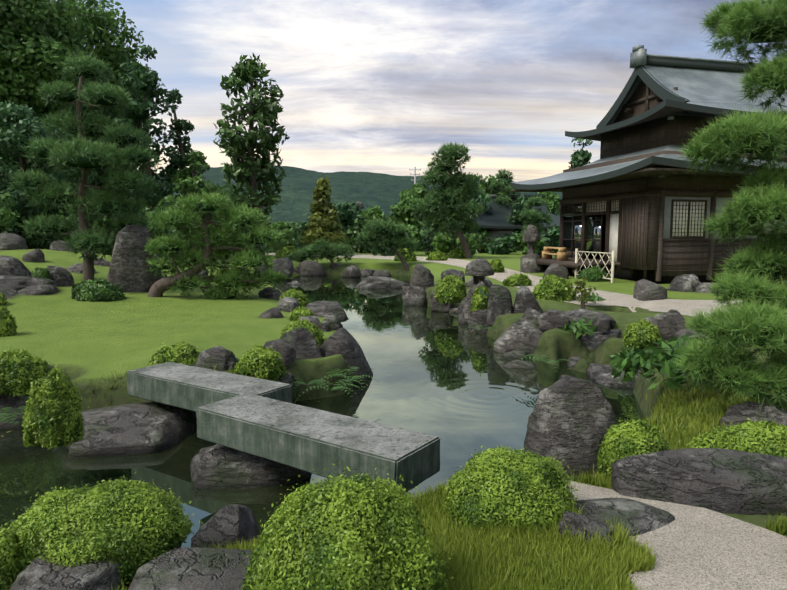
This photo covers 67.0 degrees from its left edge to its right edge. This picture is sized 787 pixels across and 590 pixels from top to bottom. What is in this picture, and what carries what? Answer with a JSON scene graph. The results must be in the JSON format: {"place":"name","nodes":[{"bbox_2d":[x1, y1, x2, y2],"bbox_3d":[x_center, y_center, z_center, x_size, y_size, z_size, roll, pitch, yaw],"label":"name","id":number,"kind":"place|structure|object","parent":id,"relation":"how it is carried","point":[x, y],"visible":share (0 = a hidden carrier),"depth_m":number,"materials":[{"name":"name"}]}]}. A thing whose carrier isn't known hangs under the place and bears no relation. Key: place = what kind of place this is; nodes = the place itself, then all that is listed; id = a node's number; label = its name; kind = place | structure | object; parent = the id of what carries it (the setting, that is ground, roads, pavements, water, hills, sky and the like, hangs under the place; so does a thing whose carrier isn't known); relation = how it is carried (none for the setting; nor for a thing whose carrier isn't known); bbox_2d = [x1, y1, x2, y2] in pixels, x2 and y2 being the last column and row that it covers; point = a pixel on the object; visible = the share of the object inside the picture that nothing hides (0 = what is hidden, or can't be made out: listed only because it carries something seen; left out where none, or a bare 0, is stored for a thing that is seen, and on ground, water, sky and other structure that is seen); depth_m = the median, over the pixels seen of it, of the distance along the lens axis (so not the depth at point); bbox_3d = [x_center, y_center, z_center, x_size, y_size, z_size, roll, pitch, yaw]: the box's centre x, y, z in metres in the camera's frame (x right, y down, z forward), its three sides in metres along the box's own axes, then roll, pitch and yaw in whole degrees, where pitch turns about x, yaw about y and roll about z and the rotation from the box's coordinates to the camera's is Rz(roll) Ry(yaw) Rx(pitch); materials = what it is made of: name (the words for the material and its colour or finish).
{"place":"outdoors","nodes":[
{"label":"outdoors","id":0,"kind":"place"},
{"bbox_2d":[0,275,645,547],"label":"pond water","id":1,"kind":"structure","parent":0,"point":[434,374],"depth_m":7.79,"materials":[{"name":"grey liquid"}]},
{"bbox_2d":[74,165,571,231],"bbox_3d":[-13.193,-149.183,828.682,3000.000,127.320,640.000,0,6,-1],"label":"distant hills","id":2,"kind":"structure","parent":0,"point":[366,189],"depth_m":614.43,"materials":[{"name":"green plant"}]},
{"bbox_2d":[356,201,363,210],"bbox_3d":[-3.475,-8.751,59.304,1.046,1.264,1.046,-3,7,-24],"label":"house","id":3,"kind":"structure","parent":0,"point":[361,205],"depth_m":59.00,"materials":[{"name":"grey"}]},
{"bbox_2d":[0,232,786,587],"bbox_3d":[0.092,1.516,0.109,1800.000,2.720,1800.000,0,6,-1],"label":"garden ground","id":4,"kind":"structure","parent":0,"point":[82,344],"depth_m":10.44,"materials":[{"name":"green plant"}]},
{"bbox_2d":[0,231,27,249],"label":"rock","id":5,"kind":"object","parent":4,"relation":"on","point":[9,241],"visible":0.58,"depth_m":18.41,"materials":[{"name":"grey stone"}]},
{"bbox_2d":[126,362,439,493],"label":"stone bridge","id":6,"kind":"structure","parent":4,"relation":"on","point":[266,419],"depth_m":5.01,"materials":[{"name":"stone"}]},
{"bbox_2d":[0,323,573,424],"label":"ferns","id":7,"kind":"object","parent":4,"relation":"on","point":[319,382],"visible":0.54,"depth_m":7.80,"materials":[{"name":"green plant"}]},
{"bbox_2d":[6,64,584,308],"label":"tree trunks","id":8,"kind":"object","parent":4,"relation":"on","point":[252,182],"depth_m":31.33,"materials":[{"name":"brown plant"}]},
{"bbox_2d":[0,0,561,265],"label":"trees","id":9,"kind":"object","parent":8,"relation":"attached to","point":[39,39],"visible":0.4,"depth_m":28.69,"materials":[{"name":"green plant"}]},
{"bbox_2d":[0,45,592,255],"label":"foliage","id":10,"kind":"object","parent":4,"relation":"on","point":[137,82],"visible":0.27,"depth_m":28.47,"materials":[{"name":"green plant"}]},
{"bbox_2d":[30,237,609,301],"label":"dark clipped shrubs","id":11,"kind":"object","parent":4,"relation":"on","point":[74,289],"visible":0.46,"depth_m":13.49,"materials":[{"name":"green plant"}]},
{"bbox_2d":[152,289,488,430],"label":"fuki leaves","id":12,"kind":"object","parent":4,"relation":"on","point":[193,418],"visible":0.12,"depth_m":6.86,"materials":[{"name":"green plant"}]},
{"bbox_2d":[213,53,495,255],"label":"tree","id":13,"kind":"object","parent":4,"relation":"on","point":[266,110],"visible":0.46,"depth_m":45.74,"materials":[{"name":"green plant"}]},
{"bbox_2d":[0,240,786,589],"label":"garden rocks","id":14,"kind":"object","parent":4,"relation":"on","point":[570,420],"visible":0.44,"depth_m":4.43,"materials":[{"name":"grey stone"}]},
{"bbox_2d":[0,240,786,589],"bbox_3d":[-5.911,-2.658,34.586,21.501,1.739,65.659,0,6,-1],"label":"clipped shrubs","id":15,"kind":"object","parent":4,"relation":"on","point":[338,488],"visible":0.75,"depth_m":2.94,"materials":[{"name":"green plant"}]},
{"bbox_2d":[24,0,786,413],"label":"pine trees","id":16,"kind":"object","parent":4,"relation":"on","point":[750,314],"depth_m":5.53,"materials":[{"name":"green plant"}]},
{"bbox_2d":[33,44,786,399],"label":"pine branches","id":17,"kind":"object","parent":4,"relation":"on","point":[159,288],"visible":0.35,"depth_m":14.44,"materials":[{"name":"brown plant"}]},
{"bbox_2d":[5,51,552,264],"bbox_3d":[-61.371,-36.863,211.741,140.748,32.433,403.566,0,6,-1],"label":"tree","id":18,"kind":"object","parent":17,"relation":"attached to","point":[58,154],"visible":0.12,"depth_m":14.80,"materials":[{"name":"green plant"}]},
{"bbox_2d":[107,224,745,545],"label":"rocks","id":19,"kind":"object","parent":4,"relation":"on","point":[128,271],"visible":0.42,"depth_m":14.71,"materials":[{"name":"grey stone"}]},
{"bbox_2d":[82,364,786,589],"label":"grass","id":20,"kind":"structure","parent":4,"relation":"on","point":[515,558],"depth_m":2.94,"materials":[{"name":"green plant"}]},
{"bbox_2d":[298,175,597,302],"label":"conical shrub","id":21,"kind":"object","parent":4,"relation":"on","point":[323,227],"visible":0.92,"depth_m":40.89,"materials":[{"name":"green plant"}]},
{"bbox_2d":[465,257,493,286],"bbox_3d":[2.511,-0.678,17.527,0.853,0.890,0.855,-3,7,-24],"label":"stone lantern","id":22,"kind":"object","parent":4,"relation":"on","point":[479,269],"depth_m":17.25,"materials":[{"name":"grey stone"}]},
{"bbox_2d":[522,223,539,252],"bbox_3d":[5.774,-2.383,24.926,0.721,1.264,0.722,-3,7,-24],"label":"stone lantern","id":23,"kind":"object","parent":4,"relation":"on","point":[531,235],"depth_m":24.70,"materials":[{"name":"grey stone"}]},
{"bbox_2d":[575,249,614,282],"bbox_3d":[6.819,-1.025,20.260,0.086,1.050,2.290,-1,6,-14],"label":"lattice fence","id":24,"kind":"object","parent":4,"relation":"on","point":[604,253],"visible":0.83,"depth_m":19.81,"materials":[{"name":"white wood"}]},
{"bbox_2d":[560,291,726,389],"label":"plants","id":25,"kind":"object","parent":4,"relation":"on","point":[628,361],"visible":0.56,"depth_m":6.40,"materials":[{"name":"green plant"}]},
{"bbox_2d":[565,480,786,589],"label":"gravel path","id":26,"kind":"structure","parent":4,"relation":"on","point":[697,548],"depth_m":2.97,"materials":[{"name":"beige gravel"}]},
{"bbox_2d":[409,167,420,183],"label":"utility pole","id":27,"kind":"object","parent":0,"point":[414,174],"visible":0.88,"depth_m":118.08,"materials":[{"name":"grey concrete"}]},
{"bbox_2d":[56,0,786,181],"label":"sky","id":28,"kind":"structure","parent":0,"point":[374,86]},
{"bbox_2d":[470,201,554,247],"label":"neighbour house","id":29,"kind":"structure","parent":0,"point":[497,234],"depth_m":52.13,"materials":[{"name":"grey"}]},
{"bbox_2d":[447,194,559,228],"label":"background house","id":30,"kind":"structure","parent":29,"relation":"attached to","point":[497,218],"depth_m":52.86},
{"bbox_2d":[265,252,786,316],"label":"gravel path","id":31,"kind":"structure","parent":0,"point":[684,307],"depth_m":14.51,"materials":[{"name":"beige gravel"}]},
{"bbox_2d":[511,81,786,280],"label":"tea house","id":32,"kind":"structure","parent":0,"point":[680,186],"depth_m":19.89,"materials":[{"name":"brown wood"}]},
{"bbox_2d":[542,247,567,260],"bbox_3d":[6.990,-2.099,21.937,0.656,1.730,4.484,-3,7,-23],"label":"bench","id":33,"kind":"object","parent":32,"relation":"attached to","point":[548,253],"visible":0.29,"depth_m":23.15,"materials":[{"name":"brown wood"}]},
{"bbox_2d":[510,56,768,189],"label":"roof trim","id":34,"kind":"structure","parent":32,"relation":"attached to","point":[668,98],"depth_m":20.78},
{"bbox_2d":[586,200,704,261],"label":"shoji screens","id":35,"kind":"object","parent":32,"relation":"attached to","point":[613,235],"visible":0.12,"depth_m":18.96,"materials":[{"name":"white paper"}]},
{"bbox_2d":[511,45,786,184],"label":"roof","id":36,"kind":"structure","parent":32,"relation":"attached to","point":[712,88],"depth_m":20.90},
{"bbox_2d":[566,211,786,283],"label":"veranda","id":37,"kind":"object","parent":32,"relation":"attached to","point":[637,276],"visible":0.06,"depth_m":20.19,"materials":[{"name":"brown wood"}]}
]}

